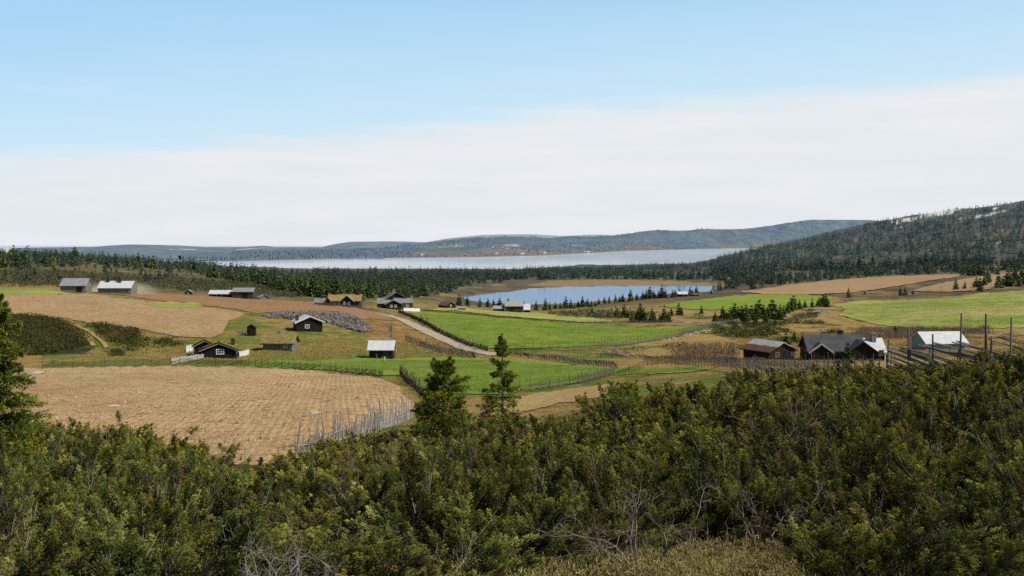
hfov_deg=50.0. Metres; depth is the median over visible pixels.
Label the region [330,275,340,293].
spruce
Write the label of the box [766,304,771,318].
spruce
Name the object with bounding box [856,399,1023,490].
juniper bush
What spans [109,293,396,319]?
red brown field
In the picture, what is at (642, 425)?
juniper bush
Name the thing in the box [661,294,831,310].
meadow
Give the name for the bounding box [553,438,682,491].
juniper bush
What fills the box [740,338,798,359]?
house
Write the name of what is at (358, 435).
juniper bush
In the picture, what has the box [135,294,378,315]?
soil clods
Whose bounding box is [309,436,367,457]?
juniper bush
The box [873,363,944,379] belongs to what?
juniper bush
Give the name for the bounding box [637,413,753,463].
juniper bush
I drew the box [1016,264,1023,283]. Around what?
spruce
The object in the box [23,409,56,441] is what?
juniper bush
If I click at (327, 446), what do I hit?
juniper bush
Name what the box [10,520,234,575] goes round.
juniper bush
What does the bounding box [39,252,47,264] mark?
spruce
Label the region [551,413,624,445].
juniper bush
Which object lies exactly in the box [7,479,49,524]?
juniper bush
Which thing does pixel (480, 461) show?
juniper bush
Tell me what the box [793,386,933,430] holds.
juniper bush
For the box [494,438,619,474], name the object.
juniper bush
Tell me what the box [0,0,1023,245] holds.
sky
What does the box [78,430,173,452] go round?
juniper bush
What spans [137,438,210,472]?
juniper bush
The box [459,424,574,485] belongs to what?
juniper bush
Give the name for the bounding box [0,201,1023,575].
ground
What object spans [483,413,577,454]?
juniper bush
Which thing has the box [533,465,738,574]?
bare bush
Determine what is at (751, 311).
spruce
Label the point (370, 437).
juniper bush
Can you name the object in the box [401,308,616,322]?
meadow
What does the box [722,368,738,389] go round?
juniper bush
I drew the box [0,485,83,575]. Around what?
juniper bush
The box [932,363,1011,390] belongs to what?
juniper bush
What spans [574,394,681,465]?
juniper bush
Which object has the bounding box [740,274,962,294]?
tan field
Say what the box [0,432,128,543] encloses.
juniper bush
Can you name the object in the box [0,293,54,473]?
young spruce
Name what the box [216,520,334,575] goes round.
bare bush
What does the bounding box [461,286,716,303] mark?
pond
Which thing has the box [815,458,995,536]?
juniper bush
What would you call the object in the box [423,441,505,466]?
juniper bush
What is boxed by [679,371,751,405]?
juniper bush
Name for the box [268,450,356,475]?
juniper bush
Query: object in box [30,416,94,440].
juniper bush
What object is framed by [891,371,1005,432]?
juniper bush
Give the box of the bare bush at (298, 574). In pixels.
[239,539,346,575]
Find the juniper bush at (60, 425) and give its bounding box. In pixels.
[40,420,76,439]
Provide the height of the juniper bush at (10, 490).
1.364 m
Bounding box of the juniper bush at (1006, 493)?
[908,472,1023,554]
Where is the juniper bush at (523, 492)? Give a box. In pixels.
[432,456,575,539]
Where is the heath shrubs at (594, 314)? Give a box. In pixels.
[547,308,705,318]
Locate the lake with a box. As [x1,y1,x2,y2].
[0,246,755,268]
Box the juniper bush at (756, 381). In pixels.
[712,368,767,400]
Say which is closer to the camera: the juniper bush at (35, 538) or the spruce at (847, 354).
the juniper bush at (35, 538)
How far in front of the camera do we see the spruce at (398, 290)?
547.92 m
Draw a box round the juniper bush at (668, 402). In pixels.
[657,379,707,420]
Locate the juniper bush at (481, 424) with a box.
[455,416,503,440]
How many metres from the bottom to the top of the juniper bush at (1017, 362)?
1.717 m
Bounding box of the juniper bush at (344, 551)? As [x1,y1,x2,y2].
[199,530,430,575]
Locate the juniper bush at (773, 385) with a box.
[756,372,795,402]
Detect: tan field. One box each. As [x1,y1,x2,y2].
[2,293,243,336]
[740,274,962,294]
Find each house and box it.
[291,314,324,331]
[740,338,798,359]
[797,329,886,360]
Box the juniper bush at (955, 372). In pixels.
[911,364,964,400]
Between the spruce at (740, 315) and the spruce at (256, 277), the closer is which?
the spruce at (740, 315)
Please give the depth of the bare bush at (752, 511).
14.13 m
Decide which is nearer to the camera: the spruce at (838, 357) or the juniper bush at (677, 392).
the juniper bush at (677, 392)
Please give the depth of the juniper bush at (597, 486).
14.99 m
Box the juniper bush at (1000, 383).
[984,353,1023,415]
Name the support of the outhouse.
on the ground at (832, 317)
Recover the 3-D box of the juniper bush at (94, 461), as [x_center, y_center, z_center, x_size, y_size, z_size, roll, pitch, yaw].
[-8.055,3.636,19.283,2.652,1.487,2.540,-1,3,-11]
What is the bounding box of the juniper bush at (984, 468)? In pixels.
[929,423,1023,507]
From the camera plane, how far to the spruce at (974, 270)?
999.86 m
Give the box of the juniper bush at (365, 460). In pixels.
[299,438,382,472]
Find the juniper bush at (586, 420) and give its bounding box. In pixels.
[537,408,600,433]
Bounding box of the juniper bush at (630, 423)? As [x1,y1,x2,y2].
[603,408,684,476]
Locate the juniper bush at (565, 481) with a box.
[521,459,652,492]
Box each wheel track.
[69,326,94,344]
[74,324,108,347]
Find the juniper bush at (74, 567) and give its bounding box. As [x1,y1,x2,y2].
[8,527,118,575]
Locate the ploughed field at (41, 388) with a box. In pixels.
[0,365,413,464]
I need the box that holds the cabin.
[191,337,243,358]
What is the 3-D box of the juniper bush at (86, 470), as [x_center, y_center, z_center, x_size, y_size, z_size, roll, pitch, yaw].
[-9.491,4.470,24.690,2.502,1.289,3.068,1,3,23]
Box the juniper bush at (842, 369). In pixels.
[812,364,867,380]
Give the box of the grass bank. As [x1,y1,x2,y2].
[144,302,203,307]
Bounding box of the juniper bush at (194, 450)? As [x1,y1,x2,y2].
[105,440,216,459]
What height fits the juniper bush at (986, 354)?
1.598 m
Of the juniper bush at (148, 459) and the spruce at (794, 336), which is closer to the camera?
the juniper bush at (148, 459)
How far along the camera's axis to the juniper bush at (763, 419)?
19.02 m
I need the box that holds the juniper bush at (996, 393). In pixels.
[981,379,1023,401]
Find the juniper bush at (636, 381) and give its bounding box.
[628,379,656,408]
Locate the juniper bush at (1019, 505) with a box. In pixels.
[961,478,1023,524]
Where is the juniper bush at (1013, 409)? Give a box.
[986,397,1023,435]
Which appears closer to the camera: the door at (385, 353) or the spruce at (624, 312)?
the door at (385, 353)
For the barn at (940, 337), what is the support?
on the ground at (832, 317)
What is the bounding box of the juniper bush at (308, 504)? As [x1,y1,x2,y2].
[235,469,373,528]
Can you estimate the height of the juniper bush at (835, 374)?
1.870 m
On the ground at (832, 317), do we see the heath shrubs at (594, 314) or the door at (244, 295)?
the heath shrubs at (594, 314)
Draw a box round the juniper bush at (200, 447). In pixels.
[183,443,210,452]
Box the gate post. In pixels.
[388,325,391,336]
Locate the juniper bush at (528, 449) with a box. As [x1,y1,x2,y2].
[521,438,580,467]
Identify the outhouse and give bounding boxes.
[247,324,256,335]
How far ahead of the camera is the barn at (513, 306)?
505.82 m
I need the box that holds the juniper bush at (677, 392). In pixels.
[664,377,772,422]
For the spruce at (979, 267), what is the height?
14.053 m
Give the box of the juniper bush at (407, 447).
[383,423,475,473]
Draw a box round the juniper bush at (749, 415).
[701,411,838,468]
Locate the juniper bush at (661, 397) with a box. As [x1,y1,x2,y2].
[579,382,670,424]
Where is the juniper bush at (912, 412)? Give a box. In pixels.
[809,386,958,443]
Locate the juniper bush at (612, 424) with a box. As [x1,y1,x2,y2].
[587,421,681,440]
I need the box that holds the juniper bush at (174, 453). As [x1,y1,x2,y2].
[120,441,199,483]
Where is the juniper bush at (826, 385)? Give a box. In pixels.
[804,363,892,415]
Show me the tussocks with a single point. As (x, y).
(341, 347)
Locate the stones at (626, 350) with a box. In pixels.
[602,346,648,353]
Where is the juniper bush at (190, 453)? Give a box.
[179,446,212,464]
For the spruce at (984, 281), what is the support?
on the ground at (832, 317)
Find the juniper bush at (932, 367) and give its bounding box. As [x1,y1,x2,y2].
[906,356,1022,383]
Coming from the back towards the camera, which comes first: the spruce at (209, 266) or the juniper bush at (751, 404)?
the spruce at (209, 266)
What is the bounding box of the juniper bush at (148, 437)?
[59,422,164,462]
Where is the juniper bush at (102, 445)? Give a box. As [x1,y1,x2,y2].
[55,435,119,455]
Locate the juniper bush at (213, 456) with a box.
[165,447,226,464]
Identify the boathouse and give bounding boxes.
[677,291,687,296]
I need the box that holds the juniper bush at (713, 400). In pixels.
[675,377,762,428]
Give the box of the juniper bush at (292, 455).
[246,449,379,501]
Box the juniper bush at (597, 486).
[487,419,683,549]
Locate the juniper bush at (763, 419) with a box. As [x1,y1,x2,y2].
[643,406,846,511]
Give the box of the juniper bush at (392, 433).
[378,427,447,446]
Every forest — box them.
[0,245,337,287]
[182,220,830,259]
[206,265,463,298]
[311,256,774,286]
[709,200,1023,275]
[711,255,1023,290]
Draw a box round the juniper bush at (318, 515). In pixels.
[192,492,348,566]
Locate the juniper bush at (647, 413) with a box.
[605,404,657,430]
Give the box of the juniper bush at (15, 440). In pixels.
[6,429,28,461]
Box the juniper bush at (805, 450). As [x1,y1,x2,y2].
[754,413,881,497]
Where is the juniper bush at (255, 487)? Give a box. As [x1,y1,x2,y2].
[239,477,262,505]
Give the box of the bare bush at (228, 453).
[179,437,262,494]
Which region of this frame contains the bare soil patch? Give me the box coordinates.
[491,384,612,413]
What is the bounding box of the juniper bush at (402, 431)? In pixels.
[365,430,410,436]
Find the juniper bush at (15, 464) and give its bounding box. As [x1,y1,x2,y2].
[8,458,21,468]
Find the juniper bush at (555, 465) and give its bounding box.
[516,462,654,505]
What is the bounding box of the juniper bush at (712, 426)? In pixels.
[694,385,807,442]
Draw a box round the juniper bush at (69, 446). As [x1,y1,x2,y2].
[2,430,98,467]
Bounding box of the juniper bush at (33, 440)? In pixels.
[28,433,63,459]
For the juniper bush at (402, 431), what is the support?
on the ground at (832, 317)
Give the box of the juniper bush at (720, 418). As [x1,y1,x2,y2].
[713,375,812,444]
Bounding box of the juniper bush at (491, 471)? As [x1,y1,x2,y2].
[436,469,630,536]
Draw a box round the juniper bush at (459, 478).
[421,445,573,516]
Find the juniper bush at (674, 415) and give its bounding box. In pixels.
[660,385,764,437]
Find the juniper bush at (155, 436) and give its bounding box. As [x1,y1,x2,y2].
[102,421,178,451]
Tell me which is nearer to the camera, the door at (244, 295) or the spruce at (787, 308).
the door at (244, 295)
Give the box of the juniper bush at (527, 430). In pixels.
[481,419,563,450]
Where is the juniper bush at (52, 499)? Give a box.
[12,483,186,554]
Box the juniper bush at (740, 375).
[722,367,787,389]
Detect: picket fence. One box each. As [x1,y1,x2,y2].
[171,354,203,363]
[186,344,192,352]
[239,349,248,356]
[294,393,412,457]
[404,308,419,311]
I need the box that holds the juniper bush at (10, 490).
[0,469,27,574]
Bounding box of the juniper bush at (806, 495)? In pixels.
[717,469,916,541]
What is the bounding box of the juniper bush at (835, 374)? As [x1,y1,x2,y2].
[807,358,904,394]
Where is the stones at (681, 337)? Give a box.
[660,329,710,340]
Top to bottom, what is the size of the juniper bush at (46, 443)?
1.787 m
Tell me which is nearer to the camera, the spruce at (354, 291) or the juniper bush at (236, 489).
the juniper bush at (236, 489)
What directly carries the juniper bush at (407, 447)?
on the ground at (832, 317)
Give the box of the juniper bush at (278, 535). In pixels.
[51,523,340,575]
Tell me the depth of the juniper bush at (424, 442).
27.97 m
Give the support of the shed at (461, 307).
on the ground at (832, 317)
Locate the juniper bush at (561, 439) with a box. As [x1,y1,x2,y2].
[527,417,624,466]
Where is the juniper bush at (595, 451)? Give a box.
[559,446,619,476]
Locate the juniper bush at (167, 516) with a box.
[13,465,239,575]
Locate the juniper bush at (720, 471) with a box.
[648,425,818,528]
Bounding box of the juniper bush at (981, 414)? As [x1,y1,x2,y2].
[841,378,1023,468]
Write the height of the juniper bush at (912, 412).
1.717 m
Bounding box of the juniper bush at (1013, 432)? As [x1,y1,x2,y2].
[966,386,1023,464]
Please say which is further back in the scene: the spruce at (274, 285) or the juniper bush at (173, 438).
the spruce at (274, 285)
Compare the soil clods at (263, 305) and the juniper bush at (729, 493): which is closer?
the juniper bush at (729, 493)
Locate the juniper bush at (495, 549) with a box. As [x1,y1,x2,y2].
[333,501,543,575]
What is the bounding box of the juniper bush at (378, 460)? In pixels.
[374,447,477,485]
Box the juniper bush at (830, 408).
[757,387,909,439]
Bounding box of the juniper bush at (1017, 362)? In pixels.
[991,348,1023,371]
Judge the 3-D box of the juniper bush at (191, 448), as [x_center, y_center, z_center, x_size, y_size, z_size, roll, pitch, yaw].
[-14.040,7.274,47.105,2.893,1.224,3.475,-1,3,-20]
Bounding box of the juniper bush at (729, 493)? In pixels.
[640,446,804,540]
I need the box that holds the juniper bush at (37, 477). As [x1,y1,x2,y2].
[25,472,57,510]
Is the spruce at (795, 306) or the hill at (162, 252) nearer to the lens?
the spruce at (795, 306)
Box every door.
[76,287,81,291]
[242,293,247,298]
[249,328,252,335]
[383,351,388,358]
[784,351,789,359]
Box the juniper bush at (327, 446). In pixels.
[305,437,360,453]
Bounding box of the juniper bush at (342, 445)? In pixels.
[331,429,414,456]
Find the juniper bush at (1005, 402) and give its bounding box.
[960,399,1023,437]
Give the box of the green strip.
[0,288,69,294]
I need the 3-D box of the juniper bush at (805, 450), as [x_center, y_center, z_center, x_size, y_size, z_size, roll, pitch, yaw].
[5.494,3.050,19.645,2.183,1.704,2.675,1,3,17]
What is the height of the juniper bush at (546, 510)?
1.216 m
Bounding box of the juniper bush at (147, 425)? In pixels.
[91,423,153,435]
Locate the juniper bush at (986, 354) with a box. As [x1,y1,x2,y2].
[964,347,1023,388]
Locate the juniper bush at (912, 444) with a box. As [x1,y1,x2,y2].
[844,403,989,500]
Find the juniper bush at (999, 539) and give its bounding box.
[933,486,1023,572]
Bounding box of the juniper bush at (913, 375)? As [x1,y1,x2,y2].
[861,359,988,391]
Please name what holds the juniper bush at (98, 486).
on the ground at (832, 317)
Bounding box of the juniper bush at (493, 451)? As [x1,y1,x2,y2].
[470,435,604,483]
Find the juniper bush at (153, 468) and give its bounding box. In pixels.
[42,459,211,545]
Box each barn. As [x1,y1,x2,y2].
[59,278,92,292]
[97,277,137,294]
[231,288,256,298]
[493,301,529,311]
[911,331,968,350]
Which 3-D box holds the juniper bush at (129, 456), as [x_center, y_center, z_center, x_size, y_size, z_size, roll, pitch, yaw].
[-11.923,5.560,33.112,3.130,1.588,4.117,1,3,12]
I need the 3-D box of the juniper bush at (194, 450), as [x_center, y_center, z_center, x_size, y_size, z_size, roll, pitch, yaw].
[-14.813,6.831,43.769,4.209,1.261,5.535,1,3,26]
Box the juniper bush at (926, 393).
[895,386,962,415]
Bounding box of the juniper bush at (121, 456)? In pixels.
[60,449,130,478]
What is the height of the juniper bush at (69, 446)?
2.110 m
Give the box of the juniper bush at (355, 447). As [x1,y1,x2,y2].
[295,437,407,469]
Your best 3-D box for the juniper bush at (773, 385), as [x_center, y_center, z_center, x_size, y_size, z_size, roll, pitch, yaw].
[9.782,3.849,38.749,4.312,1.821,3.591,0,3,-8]
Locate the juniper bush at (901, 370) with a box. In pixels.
[873,364,946,377]
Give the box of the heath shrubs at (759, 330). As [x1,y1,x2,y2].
[662,308,838,349]
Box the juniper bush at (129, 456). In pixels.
[88,446,161,467]
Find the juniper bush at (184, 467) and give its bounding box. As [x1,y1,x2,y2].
[24,439,194,494]
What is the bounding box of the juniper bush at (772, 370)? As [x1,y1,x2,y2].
[742,367,804,380]
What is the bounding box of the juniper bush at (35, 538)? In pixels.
[0,498,55,547]
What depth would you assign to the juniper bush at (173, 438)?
52.25 m
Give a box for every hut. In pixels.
[256,294,270,299]
[260,330,300,351]
[438,301,456,307]
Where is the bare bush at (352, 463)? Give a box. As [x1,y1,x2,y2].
[324,429,441,490]
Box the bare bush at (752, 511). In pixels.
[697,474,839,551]
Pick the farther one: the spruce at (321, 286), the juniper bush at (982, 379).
the spruce at (321, 286)
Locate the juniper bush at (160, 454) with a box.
[100,442,251,511]
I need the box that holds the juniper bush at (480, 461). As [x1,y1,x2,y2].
[455,427,565,496]
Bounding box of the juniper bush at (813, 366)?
[778,363,867,391]
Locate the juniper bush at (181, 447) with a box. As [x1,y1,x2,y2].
[149,446,250,474]
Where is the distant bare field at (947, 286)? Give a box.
[912,272,1020,291]
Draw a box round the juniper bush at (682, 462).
[641,411,814,479]
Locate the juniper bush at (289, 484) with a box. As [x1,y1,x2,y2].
[237,457,382,525]
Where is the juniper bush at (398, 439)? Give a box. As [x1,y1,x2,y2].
[345,433,404,452]
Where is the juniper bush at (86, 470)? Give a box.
[41,454,101,483]
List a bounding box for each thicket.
[661,338,746,360]
[838,286,996,303]
[846,324,995,338]
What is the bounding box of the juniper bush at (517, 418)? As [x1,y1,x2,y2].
[490,409,584,443]
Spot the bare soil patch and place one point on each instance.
(534, 401)
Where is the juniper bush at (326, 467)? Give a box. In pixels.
[273,460,351,480]
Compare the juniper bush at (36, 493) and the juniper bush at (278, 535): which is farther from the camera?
the juniper bush at (36, 493)
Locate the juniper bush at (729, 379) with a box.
[691,369,779,407]
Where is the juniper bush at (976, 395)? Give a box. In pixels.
[936,359,1023,432]
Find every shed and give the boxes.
[208,290,231,297]
[367,340,396,358]
[457,306,465,309]
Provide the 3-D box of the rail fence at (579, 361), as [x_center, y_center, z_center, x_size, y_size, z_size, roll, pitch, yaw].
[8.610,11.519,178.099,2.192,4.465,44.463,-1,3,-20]
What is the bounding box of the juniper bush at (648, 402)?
[619,395,690,428]
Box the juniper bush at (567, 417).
[519,410,581,428]
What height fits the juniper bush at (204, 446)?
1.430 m
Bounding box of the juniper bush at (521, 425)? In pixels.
[481,414,591,449]
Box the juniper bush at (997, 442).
[931,409,1023,488]
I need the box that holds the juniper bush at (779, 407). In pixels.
[775,366,867,424]
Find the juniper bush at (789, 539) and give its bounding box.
[779,513,1006,575]
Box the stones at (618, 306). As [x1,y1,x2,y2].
[602,305,636,316]
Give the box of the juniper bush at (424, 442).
[382,440,463,484]
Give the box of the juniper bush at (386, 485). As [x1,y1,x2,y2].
[261,445,434,549]
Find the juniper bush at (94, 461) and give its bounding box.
[5,445,127,525]
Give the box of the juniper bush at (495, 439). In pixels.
[478,420,529,444]
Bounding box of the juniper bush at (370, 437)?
[354,428,447,461]
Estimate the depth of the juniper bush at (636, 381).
51.57 m
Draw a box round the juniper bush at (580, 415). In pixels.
[571,392,618,428]
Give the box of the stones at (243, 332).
[236,330,246,335]
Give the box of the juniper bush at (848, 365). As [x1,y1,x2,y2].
[807,359,897,393]
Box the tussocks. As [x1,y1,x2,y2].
[82,330,1023,363]
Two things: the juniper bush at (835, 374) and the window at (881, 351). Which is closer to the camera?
the juniper bush at (835, 374)
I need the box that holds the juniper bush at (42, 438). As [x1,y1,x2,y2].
[34,429,75,446]
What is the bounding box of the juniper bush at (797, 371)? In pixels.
[785,369,830,380]
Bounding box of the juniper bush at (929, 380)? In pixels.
[851,366,939,398]
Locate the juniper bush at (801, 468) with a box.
[747,446,915,505]
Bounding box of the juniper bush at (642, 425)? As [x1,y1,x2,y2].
[605,411,683,441]
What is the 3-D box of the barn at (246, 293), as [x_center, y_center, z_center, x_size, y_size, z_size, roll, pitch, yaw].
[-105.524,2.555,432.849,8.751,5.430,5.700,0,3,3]
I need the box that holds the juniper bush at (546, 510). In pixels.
[398,480,624,573]
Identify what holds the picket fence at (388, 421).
on the ground at (832, 317)
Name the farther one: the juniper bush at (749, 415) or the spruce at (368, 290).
the spruce at (368, 290)
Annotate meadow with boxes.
[237,357,714,393]
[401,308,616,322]
[412,311,731,347]
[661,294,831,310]
[833,290,1023,328]
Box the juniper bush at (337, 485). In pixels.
[301,444,443,538]
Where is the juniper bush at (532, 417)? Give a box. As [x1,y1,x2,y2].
[512,411,572,434]
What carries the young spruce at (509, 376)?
on the ground at (832, 317)
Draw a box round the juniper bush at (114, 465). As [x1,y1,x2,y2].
[5,410,158,509]
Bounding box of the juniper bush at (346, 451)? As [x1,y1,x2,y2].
[321,432,406,470]
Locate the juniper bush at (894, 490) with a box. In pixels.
[797,436,925,523]
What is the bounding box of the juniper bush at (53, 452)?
[9,428,65,480]
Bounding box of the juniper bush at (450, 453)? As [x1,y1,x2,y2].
[372,432,508,494]
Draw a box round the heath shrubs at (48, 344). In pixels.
[1,312,187,356]
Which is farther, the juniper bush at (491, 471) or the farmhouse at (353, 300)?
the farmhouse at (353, 300)
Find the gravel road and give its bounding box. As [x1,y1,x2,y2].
[346,307,496,354]
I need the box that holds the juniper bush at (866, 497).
[755,474,991,574]
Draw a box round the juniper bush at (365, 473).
[246,456,395,514]
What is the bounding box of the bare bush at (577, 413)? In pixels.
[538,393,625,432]
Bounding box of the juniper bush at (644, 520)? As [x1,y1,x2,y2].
[503,457,707,559]
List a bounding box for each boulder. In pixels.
[27,370,44,373]
[308,409,318,413]
[355,396,364,399]
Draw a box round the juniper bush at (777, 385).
[752,375,815,391]
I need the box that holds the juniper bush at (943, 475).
[858,430,995,508]
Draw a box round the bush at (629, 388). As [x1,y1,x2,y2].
[587,380,655,434]
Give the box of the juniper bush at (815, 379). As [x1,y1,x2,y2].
[768,374,830,396]
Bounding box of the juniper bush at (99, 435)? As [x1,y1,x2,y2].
[90,429,132,443]
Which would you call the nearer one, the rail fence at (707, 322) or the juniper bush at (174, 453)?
the juniper bush at (174, 453)
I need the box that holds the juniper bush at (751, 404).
[710,392,761,424]
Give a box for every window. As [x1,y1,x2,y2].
[216,349,223,354]
[878,350,883,355]
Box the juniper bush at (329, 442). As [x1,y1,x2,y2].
[323,431,388,447]
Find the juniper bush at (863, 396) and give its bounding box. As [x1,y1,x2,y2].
[809,373,938,457]
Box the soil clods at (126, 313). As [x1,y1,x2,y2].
[7,294,240,336]
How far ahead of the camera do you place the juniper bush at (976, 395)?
26.21 m
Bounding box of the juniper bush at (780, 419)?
[722,385,894,467]
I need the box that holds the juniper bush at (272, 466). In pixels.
[261,451,357,472]
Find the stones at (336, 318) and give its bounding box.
[263,310,374,332]
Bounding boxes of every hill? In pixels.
[14,244,383,259]
[181,220,875,261]
[324,241,426,248]
[430,234,613,241]
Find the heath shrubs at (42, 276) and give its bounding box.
[0,268,306,297]
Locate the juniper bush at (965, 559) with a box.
[949,536,1023,575]
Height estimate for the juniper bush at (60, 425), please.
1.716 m
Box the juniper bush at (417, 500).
[315,443,530,554]
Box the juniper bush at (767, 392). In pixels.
[723,376,805,413]
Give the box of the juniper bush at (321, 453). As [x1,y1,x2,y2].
[269,444,341,465]
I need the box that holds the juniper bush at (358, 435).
[357,427,450,441]
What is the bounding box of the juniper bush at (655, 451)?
[527,445,697,532]
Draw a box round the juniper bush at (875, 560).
[795,490,1023,575]
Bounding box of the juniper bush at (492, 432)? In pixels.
[377,423,499,492]
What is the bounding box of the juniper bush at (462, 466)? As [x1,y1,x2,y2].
[389,438,477,505]
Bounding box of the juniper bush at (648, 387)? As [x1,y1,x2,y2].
[626,381,696,410]
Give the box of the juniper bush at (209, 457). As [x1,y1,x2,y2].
[125,439,223,465]
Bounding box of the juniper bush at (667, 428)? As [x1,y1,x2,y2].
[615,418,729,475]
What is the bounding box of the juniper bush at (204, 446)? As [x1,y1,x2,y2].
[164,439,215,457]
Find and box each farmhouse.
[313,291,363,308]
[377,289,413,309]
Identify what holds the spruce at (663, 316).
on the ground at (832, 317)
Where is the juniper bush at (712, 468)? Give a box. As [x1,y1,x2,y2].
[681,446,798,487]
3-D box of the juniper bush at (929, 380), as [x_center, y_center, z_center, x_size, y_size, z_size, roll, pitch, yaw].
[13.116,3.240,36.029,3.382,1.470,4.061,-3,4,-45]
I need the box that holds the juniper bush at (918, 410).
[885,394,1022,450]
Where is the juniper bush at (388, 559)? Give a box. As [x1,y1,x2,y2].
[229,522,449,575]
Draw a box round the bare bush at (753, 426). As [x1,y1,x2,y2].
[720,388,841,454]
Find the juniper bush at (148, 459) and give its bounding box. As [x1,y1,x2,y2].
[113,451,210,502]
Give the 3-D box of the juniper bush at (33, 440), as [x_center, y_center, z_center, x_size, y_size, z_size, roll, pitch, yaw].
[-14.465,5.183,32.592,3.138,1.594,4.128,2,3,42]
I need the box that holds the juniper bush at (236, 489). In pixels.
[51,452,254,544]
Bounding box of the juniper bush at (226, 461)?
[111,442,243,520]
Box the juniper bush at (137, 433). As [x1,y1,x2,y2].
[80,422,144,440]
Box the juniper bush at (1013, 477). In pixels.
[957,455,1023,519]
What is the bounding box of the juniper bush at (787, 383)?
[722,365,793,395]
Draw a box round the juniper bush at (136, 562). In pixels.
[54,478,332,575]
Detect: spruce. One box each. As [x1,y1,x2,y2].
[0,254,7,267]
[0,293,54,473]
[10,245,15,258]
[11,250,20,267]
[22,250,28,262]
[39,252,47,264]
[48,250,55,263]
[70,247,78,260]
[121,254,131,266]
[136,253,142,264]
[149,255,157,268]
[188,258,196,271]
[207,260,211,272]
[209,264,219,277]
[230,265,238,280]
[237,269,243,281]
[242,272,249,283]
[252,269,261,283]
[256,271,265,284]
[263,274,269,286]
[266,275,270,288]
[271,271,277,290]
[280,280,286,290]
[288,277,297,293]
[288,279,297,291]
[294,275,299,288]
[298,277,307,295]
[305,275,322,296]
[318,282,324,296]
[322,283,330,297]
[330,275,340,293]
[337,285,342,293]
[340,282,347,293]
[344,283,351,293]
[352,284,358,293]
[356,283,365,300]
[365,283,375,297]
[380,283,389,297]
[395,284,401,294]
[399,356,483,452]
[400,284,408,297]
[421,282,428,295]
[456,295,463,305]
[464,296,469,305]
[472,333,528,434]
[541,298,548,310]
[562,297,568,308]
[568,299,573,308]
[578,296,585,306]
[614,308,620,316]
[619,304,626,317]
[626,289,633,301]
[628,313,634,322]
[634,303,644,321]
[640,309,648,321]
[644,287,653,298]
[647,309,655,321]
[659,286,664,297]
[661,305,667,320]
[674,303,680,314]
[711,311,718,321]
[718,307,725,318]
[724,307,733,319]
[730,303,738,318]
[737,306,744,319]
[741,305,751,320]
[749,305,758,319]
[753,303,760,318]
[756,300,767,316]
[760,305,765,318]
[765,299,777,316]
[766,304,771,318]
[772,304,777,318]
[776,305,783,319]
[782,305,787,316]
[782,333,790,344]
[785,301,791,312]
[788,298,794,310]
[791,295,798,309]
[791,331,796,341]
[796,300,802,308]
[815,297,821,306]
[822,293,831,306]
[828,257,834,267]
[834,352,842,362]
[841,342,855,363]
[856,255,862,267]
[870,254,876,266]
[952,278,958,289]
[970,277,977,287]
[971,261,977,275]
[975,278,984,291]
[976,262,981,274]
[982,275,987,284]
[985,269,992,282]
[994,272,1003,287]
[1002,270,1014,286]
[1010,265,1018,280]
[1014,274,1023,286]
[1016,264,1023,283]
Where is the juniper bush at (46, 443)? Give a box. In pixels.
[27,434,59,450]
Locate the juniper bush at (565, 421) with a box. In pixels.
[522,409,592,455]
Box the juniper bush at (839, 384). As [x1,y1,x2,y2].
[783,381,854,403]
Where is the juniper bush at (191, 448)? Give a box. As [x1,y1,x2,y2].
[172,443,218,460]
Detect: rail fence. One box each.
[42,355,167,367]
[170,355,382,377]
[318,302,388,314]
[398,309,487,350]
[399,364,438,402]
[405,332,475,357]
[419,307,672,323]
[509,316,739,350]
[513,351,617,367]
[519,362,639,392]
[600,352,736,360]
[643,352,891,375]
[681,319,739,325]
[827,315,1017,333]
[886,313,1023,374]
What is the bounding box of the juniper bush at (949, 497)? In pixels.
[902,470,1023,529]
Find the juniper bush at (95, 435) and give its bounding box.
[72,434,136,451]
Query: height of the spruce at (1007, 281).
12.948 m
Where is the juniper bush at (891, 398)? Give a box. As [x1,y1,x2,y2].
[867,376,941,412]
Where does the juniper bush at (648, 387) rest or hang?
on the ground at (832, 317)
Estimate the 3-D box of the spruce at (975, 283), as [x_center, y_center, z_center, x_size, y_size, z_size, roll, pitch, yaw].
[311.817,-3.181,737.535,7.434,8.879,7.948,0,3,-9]
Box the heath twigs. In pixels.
[3,405,1023,575]
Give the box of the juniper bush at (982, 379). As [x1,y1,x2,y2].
[950,351,1023,395]
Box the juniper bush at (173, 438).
[131,426,198,451]
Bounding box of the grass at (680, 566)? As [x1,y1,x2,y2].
[8,448,1007,575]
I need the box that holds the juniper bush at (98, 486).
[2,453,137,542]
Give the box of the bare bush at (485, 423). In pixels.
[441,410,528,441]

